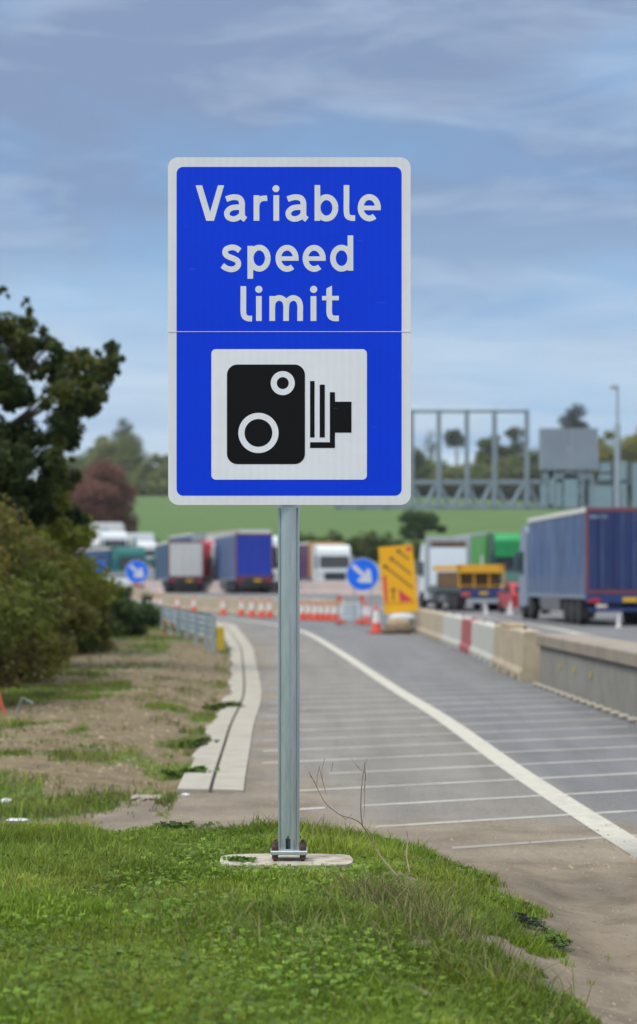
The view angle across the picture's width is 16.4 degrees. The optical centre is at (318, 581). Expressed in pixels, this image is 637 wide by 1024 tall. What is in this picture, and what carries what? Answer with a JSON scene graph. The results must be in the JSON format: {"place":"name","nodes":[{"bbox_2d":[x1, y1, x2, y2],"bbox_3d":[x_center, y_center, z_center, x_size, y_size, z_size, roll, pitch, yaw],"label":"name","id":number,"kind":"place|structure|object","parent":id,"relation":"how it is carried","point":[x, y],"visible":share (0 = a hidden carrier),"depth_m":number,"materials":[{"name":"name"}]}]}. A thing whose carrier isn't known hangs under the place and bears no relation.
{"place":"outdoors","nodes":[
{"label":"outdoors","id":0,"kind":"place"},
{"bbox_2d":[0,624,232,829],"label":"verge grass","id":1,"kind":"structure","parent":0,"point":[49,694],"depth_m":20.50,"materials":[{"name":"plant"}]},
{"bbox_2d":[0,812,609,1023],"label":"grass","id":2,"kind":"structure","parent":0,"point":[24,840],"depth_m":7.83,"materials":[{"name":"plant"}]},
{"bbox_2d":[0,496,636,1023],"bbox_3d":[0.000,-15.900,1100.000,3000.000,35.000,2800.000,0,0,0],"label":"ground","id":3,"kind":"structure","parent":0,"point":[162,518],"depth_m":19.56,"materials":[{"name":"soil"}]},
{"bbox_2d":[0,634,56,679],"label":"bush","id":4,"kind":"object","parent":3,"relation":"on","point":[21,675],"visible":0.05,"depth_m":30.81,"materials":[{"name":"green plant"}]},
{"bbox_2d":[0,556,69,691],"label":"bush","id":5,"kind":"object","parent":3,"relation":"on","point":[16,603],"visible":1,"depth_m":25.52,"materials":[{"name":"green plant"}]},
{"bbox_2d":[0,493,84,682],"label":"bush","id":6,"kind":"object","parent":3,"relation":"on","point":[11,551],"visible":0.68,"depth_m":30.34,"materials":[{"name":"green plant"}]},
{"bbox_2d":[0,477,102,667],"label":"bush","id":7,"kind":"object","parent":3,"relation":"on","point":[82,625],"visible":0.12,"depth_m":35.47,"materials":[{"name":"green plant"}]},
{"bbox_2d":[0,285,125,536],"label":"dark tree","id":8,"kind":"object","parent":3,"relation":"on","point":[20,461],"visible":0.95,"depth_m":35.36,"materials":[{"name":"green plant"}]},
{"bbox_2d":[15,515,119,653],"bbox_3d":[-5.457,0.059,42.345,3.145,3.316,5.500,0,0,0],"label":"bush","id":9,"kind":"object","parent":3,"relation":"on","point":[96,592],"visible":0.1,"depth_m":42.61,"materials":[{"name":"green plant"}]},
{"bbox_2d":[15,580,125,640],"bbox_3d":[-5.749,0.581,50.148,2.752,2.275,5.360,0,0,0],"label":"bush","id":10,"kind":"object","parent":3,"relation":"on","point":[106,607],"visible":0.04,"depth_m":49.20,"materials":[{"name":"green plant"}]},
{"bbox_2d":[65,455,97,473],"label":"tree","id":11,"kind":"object","parent":3,"relation":"on","point":[82,464],"visible":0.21,"depth_m":717.55,"materials":[{"name":"green plant"}]},
{"bbox_2d":[65,610,124,653],"bbox_3d":[-4.699,1.100,44.080,1.703,1.207,4.923,0,0,0],"label":"bush","id":12,"kind":"object","parent":3,"relation":"on","point":[97,641],"visible":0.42,"depth_m":43.75,"materials":[{"name":"green plant"}]},
{"bbox_2d":[68,456,140,532],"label":"copper tree","id":13,"kind":"object","parent":3,"relation":"on","point":[99,494],"visible":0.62,"depth_m":282.95,"materials":[{"name":"brown plant"}]},
{"bbox_2d":[88,418,133,460],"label":"tree","id":14,"kind":"object","parent":3,"relation":"on","point":[124,425],"visible":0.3,"depth_m":734.16,"materials":[{"name":"green plant"}]},
{"bbox_2d":[90,430,149,478],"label":"tree","id":15,"kind":"object","parent":3,"relation":"on","point":[128,458],"visible":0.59,"depth_m":721.79,"materials":[{"name":"green plant"}]},
{"bbox_2d":[73,478,167,495],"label":"hedge","id":16,"kind":"object","parent":3,"relation":"on","point":[148,489],"visible":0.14,"depth_m":703.62,"materials":[{"name":"green plant"}]},
{"bbox_2d":[108,586,161,636],"bbox_3d":[-5.206,0.835,56.897,2.384,1.765,4.569,0,0,0],"label":"bush","id":17,"kind":"object","parent":3,"relation":"on","point":[122,608],"visible":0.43,"depth_m":56.36,"materials":[{"name":"green plant"}]},
{"bbox_2d":[123,471,165,495],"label":"tree","id":18,"kind":"object","parent":3,"relation":"on","point":[155,476],"visible":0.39,"depth_m":710.34,"materials":[{"name":"green plant"}]},
{"bbox_2d":[126,600,165,627],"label":"bush","id":19,"kind":"object","parent":3,"relation":"on","point":[151,605],"visible":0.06,"depth_m":65.83,"materials":[{"name":"green plant"}]},
{"bbox_2d":[136,452,167,481],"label":"tree","id":20,"kind":"object","parent":3,"relation":"on","point":[157,460],"visible":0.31,"depth_m":714.09,"materials":[{"name":"green plant"}]},
{"bbox_2d":[139,602,215,652],"bbox_3d":[-5.417,1.150,69.478,0.523,0.900,45.612,0,0,-8],"label":"guard rail","id":21,"kind":"object","parent":3,"relation":"on","point":[196,623],"visible":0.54,"depth_m":53.90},
{"bbox_2d":[150,820,211,829],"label":"weed plant","id":22,"kind":"object","parent":3,"relation":"on","point":[174,824],"visible":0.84,"depth_m":10.63,"materials":[{"name":"green plant"}]},
{"bbox_2d":[158,765,219,776],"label":"weed plant","id":23,"kind":"object","parent":3,"relation":"on","point":[185,769],"visible":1,"depth_m":17.17,"materials":[{"name":"green plant"}]},
{"bbox_2d":[164,737,219,747],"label":"weed plant","id":24,"kind":"object","parent":3,"relation":"on","point":[197,742],"visible":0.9,"depth_m":20.32,"materials":[{"name":"green plant"}]},
{"bbox_2d":[195,701,244,709],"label":"weed plant","id":25,"kind":"object","parent":3,"relation":"on","point":[220,705],"visible":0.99,"depth_m":26.14,"materials":[{"name":"green plant"}]},
{"bbox_2d":[217,627,223,653],"bbox_3d":[-2.062,1.270,46.515,0.150,0.660,0.070,0,0,0],"label":"marker post","id":26,"kind":"object","parent":3,"relation":"on","point":[220,639],"visible":0.93,"depth_m":46.48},
{"bbox_2d":[222,855,257,862],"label":"weed plant","id":27,"kind":"object","parent":3,"relation":"on","point":[244,859],"visible":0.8,"depth_m":9.52,"materials":[{"name":"green plant"}]},
{"bbox_2d":[220,854,353,870],"bbox_3d":[-0.138,1.302,9.600,0.580,0.192,0.416,0,0,0],"label":"concrete footing","id":28,"kind":"object","parent":3,"relation":"on","point":[340,860],"visible":0.29,"depth_m":9.56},
{"bbox_2d":[168,157,410,860],"bbox_3d":[-0.126,-0.310,9.600,1.049,3.046,0.160,0,0,0],"label":"road sign","id":29,"kind":"object","parent":28,"relation":"on","point":[289,336],"visible":1,"depth_m":9.54,"materials":[{"name":"metal"}]},
{"bbox_2d":[0,821,591,1023],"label":"feathery weeds","id":30,"kind":"object","parent":3,"relation":"on","point":[119,949],"visible":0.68,"depth_m":7.03,"materials":[{"name":"green plant"}]},
{"bbox_2d":[0,655,636,1023],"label":"rubble","id":31,"kind":"object","parent":3,"relation":"on","point":[220,678],"visible":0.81,"depth_m":17.34,"materials":[{"name":"stone"}]},
{"bbox_2d":[306,758,397,876],"bbox_3d":[0.194,0.979,9.278,0.488,0.462,0.209,0,0,37],"label":"dead weed","id":32,"kind":"object","parent":3,"relation":"on","point":[349,816],"visible":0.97,"depth_m":9.35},
{"bbox_2d":[300,529,405,560],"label":"hedge","id":33,"kind":"object","parent":3,"relation":"on","point":[366,545],"visible":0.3,"depth_m":261.39,"materials":[{"name":"green plant"}]},
{"bbox_2d":[351,758,366,824],"bbox_3d":[0.170,0.885,9.354,0.070,0.288,0.052,0,0,0],"label":"dead weed","id":34,"kind":"object","parent":3,"relation":"on","point":[363,771],"visible":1,"depth_m":9.35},
{"bbox_2d":[397,510,447,539],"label":"field bush","id":35,"kind":"object","parent":3,"relation":"on","point":[419,524],"visible":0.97,"depth_m":328.60,"materials":[{"name":"green plant"}]},
{"bbox_2d":[414,446,435,495],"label":"tree","id":36,"kind":"object","parent":3,"relation":"on","point":[422,466],"visible":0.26,"depth_m":701.30,"materials":[{"name":"green plant"}]},
{"bbox_2d":[421,429,435,463],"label":"tree","id":37,"kind":"object","parent":3,"relation":"on","point":[431,449],"visible":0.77,"depth_m":759.76,"materials":[{"name":"green plant"}]},
{"bbox_2d":[409,536,448,559],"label":"hedge","id":38,"kind":"object","parent":3,"relation":"on","point":[415,543],"visible":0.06,"depth_m":265.31,"materials":[{"name":"green plant"}]},
{"bbox_2d":[427,458,451,469],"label":"tree","id":39,"kind":"object","parent":3,"relation":"on","point":[443,465],"visible":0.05,"depth_m":712.31,"materials":[{"name":"green plant"}]},
{"bbox_2d":[427,468,463,479],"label":"tree","id":40,"kind":"object","parent":3,"relation":"on","point":[450,474],"visible":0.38,"depth_m":697.60,"materials":[{"name":"green plant"}]},
{"bbox_2d":[442,428,469,466],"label":"tree","id":41,"kind":"object","parent":3,"relation":"on","point":[452,438],"visible":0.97,"depth_m":743.84,"materials":[{"name":"green plant"}]},
{"bbox_2d":[444,461,474,479],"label":"tree","id":42,"kind":"object","parent":3,"relation":"on","point":[459,468],"visible":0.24,"depth_m":702.52,"materials":[{"name":"green plant"}]},
{"bbox_2d":[334,410,636,508],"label":"sign gantry","id":43,"kind":"object","parent":3,"relation":"on","point":[553,449],"visible":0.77,"depth_m":134.74,"materials":[{"name":"metal"}]},
{"bbox_2d":[469,462,505,489],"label":"tree","id":44,"kind":"object","parent":3,"relation":"on","point":[477,471],"visible":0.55,"depth_m":693.40,"materials":[{"name":"green plant"}]},
{"bbox_2d":[474,426,523,466],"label":"tree","id":45,"kind":"object","parent":3,"relation":"on","point":[483,456],"visible":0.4,"depth_m":718.24,"materials":[{"name":"green plant"}]},
{"bbox_2d":[488,456,537,490],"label":"tree","id":46,"kind":"object","parent":3,"relation":"on","point":[510,469],"visible":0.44,"depth_m":704.12,"materials":[{"name":"green plant"}]},
{"bbox_2d":[414,478,631,503],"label":"hedge","id":47,"kind":"object","parent":3,"relation":"on","point":[452,490],"visible":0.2,"depth_m":688.52,"materials":[{"name":"green plant"}]},
{"bbox_2d":[503,910,551,930],"bbox_3d":[0.863,1.383,9.026,0.180,0.082,0.248,0,0,-25],"label":"weed plant","id":48,"kind":"object","parent":3,"relation":"on","point":[523,918],"visible":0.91,"depth_m":9.01,"materials":[{"name":"green plant"}]},
{"bbox_2d":[515,446,549,490],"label":"tree","id":49,"kind":"object","parent":3,"relation":"on","point":[532,457],"visible":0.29,"depth_m":710.25,"materials":[{"name":"green plant"}]},
{"bbox_2d":[536,930,574,952],"bbox_3d":[0.934,1.423,8.750,0.161,0.069,0.200,0,0,-24],"label":"weed plant","id":50,"kind":"object","parent":3,"relation":"on","point":[556,938],"visible":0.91,"depth_m":8.74,"materials":[{"name":"green plant"}]},
{"bbox_2d":[557,402,590,446],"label":"tree","id":51,"kind":"object","parent":3,"relation":"on","point":[574,421],"visible":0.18,"depth_m":697.89,"materials":[{"name":"green plant"}]},
{"bbox_2d":[536,634,636,716],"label":"concrete wall","id":52,"kind":"structure","parent":3,"relation":"on","point":[600,670],"depth_m":27.71,"materials":[{"name":"concrete"}]},
{"bbox_2d":[588,429,621,485],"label":"tree","id":53,"kind":"object","parent":3,"relation":"on","point":[606,452],"visible":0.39,"depth_m":638.31,"materials":[{"name":"green plant"}]},
{"bbox_2d":[610,426,636,491],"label":"tree","id":54,"kind":"object","parent":3,"relation":"on","point":[628,447],"visible":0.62,"depth_m":639.34,"materials":[{"name":"green plant"}]},
{"bbox_2d":[0,0,636,501],"label":"sky","id":55,"kind":"structure","parent":0,"point":[514,122],"materials":[{"name":"blue"}]},
{"bbox_2d":[89,564,636,863],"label":"road","id":56,"kind":"structure","parent":0,"point":[261,784],"depth_m":19.73,"materials":[{"name":"asphalt"}]},
{"bbox_2d":[90,522,129,547],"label":"lorry","id":57,"kind":"object","parent":56,"relation":"on","point":[110,534],"visible":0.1,"depth_m":214.57,"materials":[{"name":"white metal"}]},
{"bbox_2d":[75,547,148,580],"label":"lorry","id":58,"kind":"object","parent":56,"relation":"on","point":[118,559],"visible":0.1,"depth_m":187.61,"materials":[{"name":"teal metal"}]},
{"bbox_2d":[101,572,132,585],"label":"car","id":59,"kind":"object","parent":56,"relation":"on","point":[121,576],"visible":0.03,"depth_m":147.39,"materials":[{"name":"white metal"}]},
{"bbox_2d":[125,560,148,599],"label":"arrow sign","id":60,"kind":"object","parent":56,"relation":"on","point":[136,571],"visible":0.82,"depth_m":117.99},
{"bbox_2d":[127,533,158,561],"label":"lorry","id":61,"kind":"object","parent":56,"relation":"on","point":[147,542],"visible":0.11,"depth_m":219.80,"materials":[{"name":"white metal"}]},
{"bbox_2d":[153,581,187,592],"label":"central barrier","id":62,"kind":"object","parent":56,"relation":"on","point":[157,586],"visible":0.59,"depth_m":164.39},
{"bbox_2d":[151,541,203,592],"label":"lorry","id":63,"kind":"object","parent":56,"relation":"on","point":[172,562],"visible":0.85,"depth_m":160.07,"materials":[{"name":"metal"}]},
{"bbox_2d":[170,543,185,575],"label":"rear door","id":64,"kind":"structure","parent":63,"relation":"in","point":[177,551],"depth_m":159.88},
{"bbox_2d":[186,543,201,575],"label":"rear door","id":65,"kind":"structure","parent":63,"relation":"in","point":[193,551],"depth_m":160.08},
{"bbox_2d":[179,596,188,609],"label":"barrier block","id":66,"kind":"structure","parent":56,"relation":"on","point":[183,601],"depth_m":116.13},
{"bbox_2d":[169,533,206,540],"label":"lorry","id":67,"kind":"object","parent":56,"relation":"on","point":[194,537],"visible":0.05,"depth_m":184.68,"materials":[{"name":"metal"}]},
{"bbox_2d":[187,596,201,611],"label":"barrier block","id":68,"kind":"structure","parent":56,"relation":"on","point":[190,598],"depth_m":113.56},
{"bbox_2d":[198,597,210,611],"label":"barrier block","id":69,"kind":"structure","parent":56,"relation":"on","point":[204,604],"depth_m":110.29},
{"bbox_2d":[187,581,224,592],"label":"central barrier","id":70,"kind":"object","parent":56,"relation":"on","point":[211,587],"visible":0.62,"depth_m":160.46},
{"bbox_2d":[210,597,221,612],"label":"barrier block","id":71,"kind":"structure","parent":56,"relation":"on","point":[215,606],"depth_m":107.49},
{"bbox_2d":[177,621,261,792],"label":"drainage kerb","id":72,"kind":"structure","parent":56,"relation":"on","point":[230,728],"depth_m":21.82,"materials":[{"name":"concrete"}]},
{"bbox_2d":[203,541,238,580],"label":"lorry","id":73,"kind":"object","parent":56,"relation":"on","point":[207,553],"depth_m":165.91,"materials":[{"name":"red metal"}]},
{"bbox_2d":[224,597,238,613],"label":"barrier block","id":74,"kind":"structure","parent":56,"relation":"on","point":[231,605],"depth_m":104.26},
{"bbox_2d":[208,533,272,593],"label":"lorry","id":75,"kind":"object","parent":56,"relation":"on","point":[246,557],"visible":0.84,"depth_m":150.13,"materials":[{"name":"metal"}]},
{"bbox_2d":[237,535,253,575],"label":"rear door","id":76,"kind":"structure","parent":75,"relation":"in","point":[245,543],"depth_m":149.90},
{"bbox_2d":[254,535,270,575],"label":"rear door","id":77,"kind":"structure","parent":75,"relation":"in","point":[262,543],"depth_m":150.08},
{"bbox_2d":[224,581,258,592],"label":"central barrier","id":78,"kind":"object","parent":56,"relation":"on","point":[249,590],"visible":0.28,"depth_m":156.13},
{"bbox_2d":[206,530,277,580],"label":"lorry","id":79,"kind":"object","parent":56,"relation":"on","point":[210,536],"visible":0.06,"depth_m":170.67,"materials":[{"name":"white metal"}]},
{"bbox_2d":[237,598,254,614],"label":"barrier block","id":80,"kind":"structure","parent":56,"relation":"on","point":[246,602],"depth_m":101.43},
{"bbox_2d":[255,598,273,615],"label":"barrier block","id":81,"kind":"structure","parent":56,"relation":"on","point":[264,600],"depth_m":98.78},
{"bbox_2d":[300,599,318,614],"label":"barrier block","id":82,"kind":"structure","parent":56,"relation":"on","point":[305,602],"depth_m":92.26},
{"bbox_2d":[300,581,343,593],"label":"central barrier","id":83,"kind":"object","parent":56,"relation":"on","point":[319,587],"visible":0.94,"depth_m":148.16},
{"bbox_2d":[300,542,353,581],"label":"lorry","id":84,"kind":"object","parent":56,"relation":"on","point":[325,561],"visible":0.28,"depth_m":162.39,"materials":[{"name":"white metal"}]},
{"bbox_2d":[319,600,351,615],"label":"barrier block","id":85,"kind":"structure","parent":56,"relation":"on","point":[324,602],"depth_m":89.96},
{"bbox_2d":[336,596,364,624],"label":"notice board","id":86,"kind":"object","parent":56,"relation":"on","point":[347,610],"visible":1,"depth_m":76.97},
{"bbox_2d":[339,582,381,594],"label":"central barrier","id":87,"kind":"object","parent":56,"relation":"on","point":[346,588],"visible":0.59,"depth_m":144.27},
{"bbox_2d":[346,558,378,626],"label":"arrow sign","id":88,"kind":"object","parent":56,"relation":"on","point":[362,574],"visible":1,"depth_m":73.99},
{"bbox_2d":[368,605,382,633],"bbox_3d":[1.670,1.075,63.830,0.448,0.840,0.448,0,0,-7],"label":"traffic cone","id":89,"kind":"object","parent":56,"relation":"on","point":[376,627],"visible":0.96,"depth_m":63.73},
{"bbox_2d":[378,544,417,632],"bbox_3d":[2.351,0.197,65.456,1.185,2.613,0.920,0,0,0],"label":"yellow diversion board","id":90,"kind":"object","parent":56,"relation":"on","point":[398,579],"visible":0.88,"depth_m":65.00,"materials":[{"name":"metal"}]},
{"bbox_2d":[389,613,415,621],"bbox_3d":[2.455,1.060,64.900,0.800,0.286,0.528,0,0,0],"label":"sandbag","id":91,"kind":"object","parent":90,"relation":"on","point":[409,617],"visible":0.6,"depth_m":64.70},
{"bbox_2d":[385,618,410,632],"bbox_3d":[2.315,1.262,64.000,0.750,0.462,0.495,0,0,0],"label":"sandbag","id":92,"kind":"object","parent":56,"relation":"on","point":[395,623],"visible":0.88,"depth_m":63.80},
{"bbox_2d":[223,593,592,635],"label":"carriageway line","id":93,"kind":"object","parent":56,"relation":"on","point":[493,619],"visible":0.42,"depth_m":77.51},
{"bbox_2d":[414,607,428,633],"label":"barrier block","id":94,"kind":"structure","parent":56,"relation":"on","point":[417,614],"depth_m":64.97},
{"bbox_2d":[419,608,434,635],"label":"barrier block","id":95,"kind":"structure","parent":56,"relation":"on","point":[423,625],"depth_m":62.07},
{"bbox_2d":[219,617,636,857],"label":"edge line","id":96,"kind":"object","parent":56,"relation":"on","point":[575,809],"visible":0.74,"depth_m":17.30,"materials":[{"name":"paint"}]},
{"bbox_2d":[425,610,443,638],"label":"barrier block","id":97,"kind":"structure","parent":56,"relation":"on","point":[429,632],"depth_m":59.11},
{"bbox_2d":[243,630,636,848],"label":"rumble lines","id":98,"kind":"object","parent":56,"relation":"on","point":[470,846],"visible":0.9,"depth_m":19.82,"materials":[{"name":"paint"}]},
{"bbox_2d":[433,611,449,641],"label":"barrier block","id":99,"kind":"structure","parent":56,"relation":"on","point":[438,631],"depth_m":56.04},
{"bbox_2d":[441,613,459,645],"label":"barrier block","id":100,"kind":"structure","parent":56,"relation":"on","point":[447,630],"depth_m":52.88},
{"bbox_2d":[415,537,502,610],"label":"lorry","id":101,"kind":"object","parent":56,"relation":"on","point":[441,551],"visible":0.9,"depth_m":120.18,"materials":[{"name":"metal"}]},
{"bbox_2d":[433,564,504,587],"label":"yellow machine","id":102,"kind":"object","parent":101,"relation":"on","point":[476,576],"visible":0.98,"depth_m":112.78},
{"bbox_2d":[450,615,469,649],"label":"barrier block","id":103,"kind":"structure","parent":56,"relation":"on","point":[455,640],"depth_m":49.86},
{"bbox_2d":[459,617,483,654],"bbox_3d":[3.294,1.119,46.925,0.424,0.761,3.000,0,0,0],"label":"barrier block","id":104,"kind":"object","parent":56,"relation":"on","point":[465,642],"depth_m":46.84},
{"bbox_2d":[469,619,494,659],"bbox_3d":[3.296,1.119,43.875,0.424,0.761,3.000,0,0,0],"label":"barrier block","id":105,"kind":"object","parent":56,"relation":"on","point":[475,648],"depth_m":43.73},
{"bbox_2d":[453,532,520,587],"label":"lorry","id":106,"kind":"object","parent":56,"relation":"on","point":[498,548],"visible":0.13,"depth_m":138.32,"materials":[{"name":"green metal"}]},
{"bbox_2d":[480,622,496,665],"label":"barrier block","id":107,"kind":"structure","parent":56,"relation":"on","point":[486,653],"depth_m":40.72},
{"bbox_2d":[491,622,509,672],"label":"barrier block","id":108,"kind":"structure","parent":56,"relation":"on","point":[499,660],"depth_m":37.68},
{"bbox_2d":[500,622,524,627],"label":"sand bags","id":109,"kind":"object","parent":108,"relation":"on","point":[512,625],"visible":0.96,"depth_m":36.43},
{"bbox_2d":[498,583,546,613],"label":"car","id":110,"kind":"object","parent":56,"relation":"on","point":[509,593],"visible":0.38,"depth_m":103.71,"materials":[{"name":"red metal"}]},
{"bbox_2d":[504,626,543,680],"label":"barrier block","id":111,"kind":"structure","parent":56,"relation":"on","point":[523,657],"depth_m":33.31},
{"bbox_2d":[514,507,636,624],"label":"lorry","id":112,"kind":"object","parent":56,"relation":"on","point":[576,566],"visible":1,"depth_m":76.56,"materials":[{"name":"metal"}]},
{"bbox_2d":[589,511,622,589],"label":"rear door","id":113,"kind":"structure","parent":112,"relation":"in","point":[612,525],"depth_m":74.95,"materials":[{"name":"metal"}]},
{"bbox_2d":[623,512,636,589],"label":"rear door","id":114,"kind":"structure","parent":112,"relation":"in","point":[628,516],"depth_m":74.99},
{"bbox_2d":[610,384,619,506],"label":"light mast","id":115,"kind":"object","parent":56,"relation":"on","point":[617,459],"visible":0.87,"depth_m":129.87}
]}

